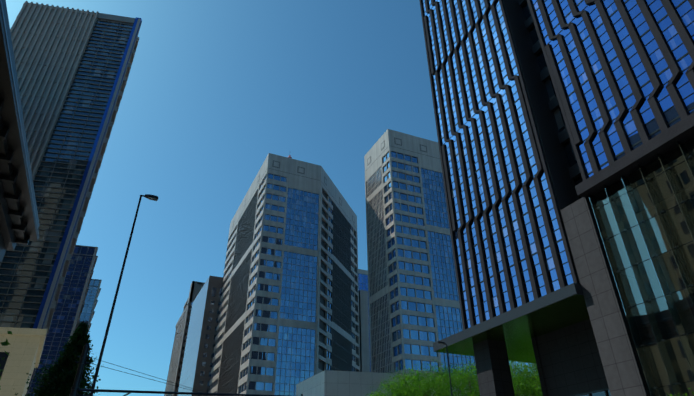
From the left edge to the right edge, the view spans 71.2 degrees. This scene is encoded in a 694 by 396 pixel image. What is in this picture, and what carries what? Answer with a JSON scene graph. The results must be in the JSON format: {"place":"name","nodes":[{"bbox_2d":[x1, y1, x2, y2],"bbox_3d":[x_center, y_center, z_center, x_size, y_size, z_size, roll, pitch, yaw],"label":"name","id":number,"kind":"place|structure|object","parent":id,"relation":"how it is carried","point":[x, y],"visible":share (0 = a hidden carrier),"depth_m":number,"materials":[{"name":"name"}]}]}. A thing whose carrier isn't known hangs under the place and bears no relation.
{"place":"outdoors","nodes":[
{"label":"outdoors","id":0,"kind":"place"},
{"bbox_2d":[0,1,141,395],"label":"glass tower","id":1,"kind":"structure","parent":0,"point":[73,66],"depth_m":166.58,"materials":[{"name":"glass"}]},
{"bbox_2d":[164,281,204,395],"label":"building","id":2,"kind":"structure","parent":0,"point":[177,354],"depth_m":287.84,"materials":[{"name":"grey concrete"}]},
{"bbox_2d":[177,276,223,395],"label":"building","id":3,"kind":"structure","parent":0,"point":[199,351],"depth_m":219.61,"materials":[{"name":"glass"}]},
{"bbox_2d":[6,0,536,395],"label":"sky","id":4,"kind":"structure","parent":0,"point":[213,88],"materials":[{"name":"blue"}]},
{"bbox_2d":[296,370,538,395],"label":"building","id":5,"kind":"structure","parent":0,"point":[336,383],"depth_m":82.16,"materials":[{"name":"concrete"}]},
{"bbox_2d":[419,0,693,395],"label":"tower building","id":6,"kind":"structure","parent":0,"point":[565,132],"depth_m":40.78,"materials":[{"name":"blue glass"}]},
{"bbox_3d":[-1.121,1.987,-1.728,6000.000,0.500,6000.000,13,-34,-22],"label":"ground","id":7,"kind":"structure","parent":0,"visible":0},
{"bbox_2d":[0,331,12,389],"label":"tree","id":8,"kind":"object","parent":7,"relation":"on","point":[6,343],"visible":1,"depth_m":15.26,"materials":[{"name":"green plant"}]},
{"bbox_2d":[0,0,39,262],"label":"building","id":9,"kind":"structure","parent":7,"relation":"on","point":[19,221],"depth_m":36.75,"materials":[{"name":"concrete"}]},
{"bbox_2d":[14,322,103,395],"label":"conifer tree","id":10,"kind":"object","parent":7,"relation":"on","point":[63,371],"visible":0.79,"depth_m":22.49,"materials":[{"name":"green plant"}]},
{"bbox_2d":[26,245,101,395],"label":"glass towers","id":11,"kind":"structure","parent":7,"relation":"on","point":[78,297],"depth_m":232.25,"materials":[{"name":"blue glass"}]},
{"bbox_2d":[90,194,158,395],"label":"street lamp","id":12,"kind":"object","parent":7,"relation":"on","point":[151,197],"visible":1,"depth_m":20.36,"materials":[{"name":"grey metal"}]},
{"bbox_2d":[69,343,302,395],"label":"power lines","id":13,"kind":"object","parent":7,"relation":"on","point":[82,363],"visible":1,"depth_m":16.40,"materials":[{"name":"grey metal"}]},
{"bbox_2d":[208,153,359,395],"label":"tower","id":14,"kind":"structure","parent":7,"relation":"on","point":[288,318],"depth_m":183.22,"materials":[{"name":"grey"}]},
{"bbox_2d":[358,269,370,371],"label":"tower","id":15,"kind":"structure","parent":7,"relation":"on","point":[365,355],"depth_m":216.90,"materials":[{"name":"grey"}]},
{"bbox_2d":[366,379,423,395],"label":"plaza tree","id":16,"kind":"object","parent":7,"relation":"on","point":[399,390],"visible":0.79,"depth_m":63.08,"materials":[{"name":"green plant"}]},
{"bbox_2d":[368,364,435,395],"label":"plaza tree","id":17,"kind":"object","parent":7,"relation":"on","point":[403,384],"visible":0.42,"depth_m":66.88,"materials":[{"name":"green plant"}]},
{"bbox_2d":[364,129,475,374],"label":"tower","id":18,"kind":"structure","parent":7,"relation":"on","point":[414,310],"depth_m":162.12,"materials":[{"name":"grey"}]},
{"bbox_2d":[384,363,463,395],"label":"plaza tree","id":19,"kind":"object","parent":7,"relation":"on","point":[415,382],"visible":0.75,"depth_m":63.63,"materials":[{"name":"green plant"}]},
{"bbox_2d":[437,341,452,395],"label":"plaza lamp","id":20,"kind":"object","parent":7,"relation":"on","point":[440,342],"visible":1,"depth_m":40.90,"materials":[{"name":"grey metal"}]},
{"bbox_2d":[410,359,479,395],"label":"plaza tree","id":21,"kind":"object","parent":7,"relation":"on","point":[445,372],"visible":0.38,"depth_m":67.26,"materials":[{"name":"green plant"}]},
{"bbox_2d":[423,359,478,395],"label":"plaza tree","id":22,"kind":"object","parent":7,"relation":"on","point":[452,380],"visible":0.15,"depth_m":74.10,"materials":[{"name":"green plant"}]},
{"bbox_2d":[420,359,515,395],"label":"plaza tree","id":23,"kind":"object","parent":7,"relation":"on","point":[468,376],"visible":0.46,"depth_m":65.33,"materials":[{"name":"green plant"}]},
{"bbox_2d":[462,361,542,395],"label":"plaza tree","id":24,"kind":"object","parent":7,"relation":"on","point":[514,369],"depth_m":62.22,"materials":[{"name":"green plant"}]},
{"bbox_2d":[472,361,539,392],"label":"plaza tree","id":25,"kind":"object","parent":7,"relation":"on","point":[513,372],"visible":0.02,"depth_m":70.03,"materials":[{"name":"green plant"}]},
{"bbox_2d":[509,361,541,395],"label":"plaza tree","id":26,"kind":"object","parent":7,"relation":"on","point":[515,379],"visible":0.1,"depth_m":61.48,"materials":[{"name":"green plant"}]},
{"bbox_2d":[512,362,541,395],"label":"plaza tree","id":27,"kind":"object","parent":7,"relation":"on","point":[531,385],"visible":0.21,"depth_m":59.60,"materials":[{"name":"green plant"}]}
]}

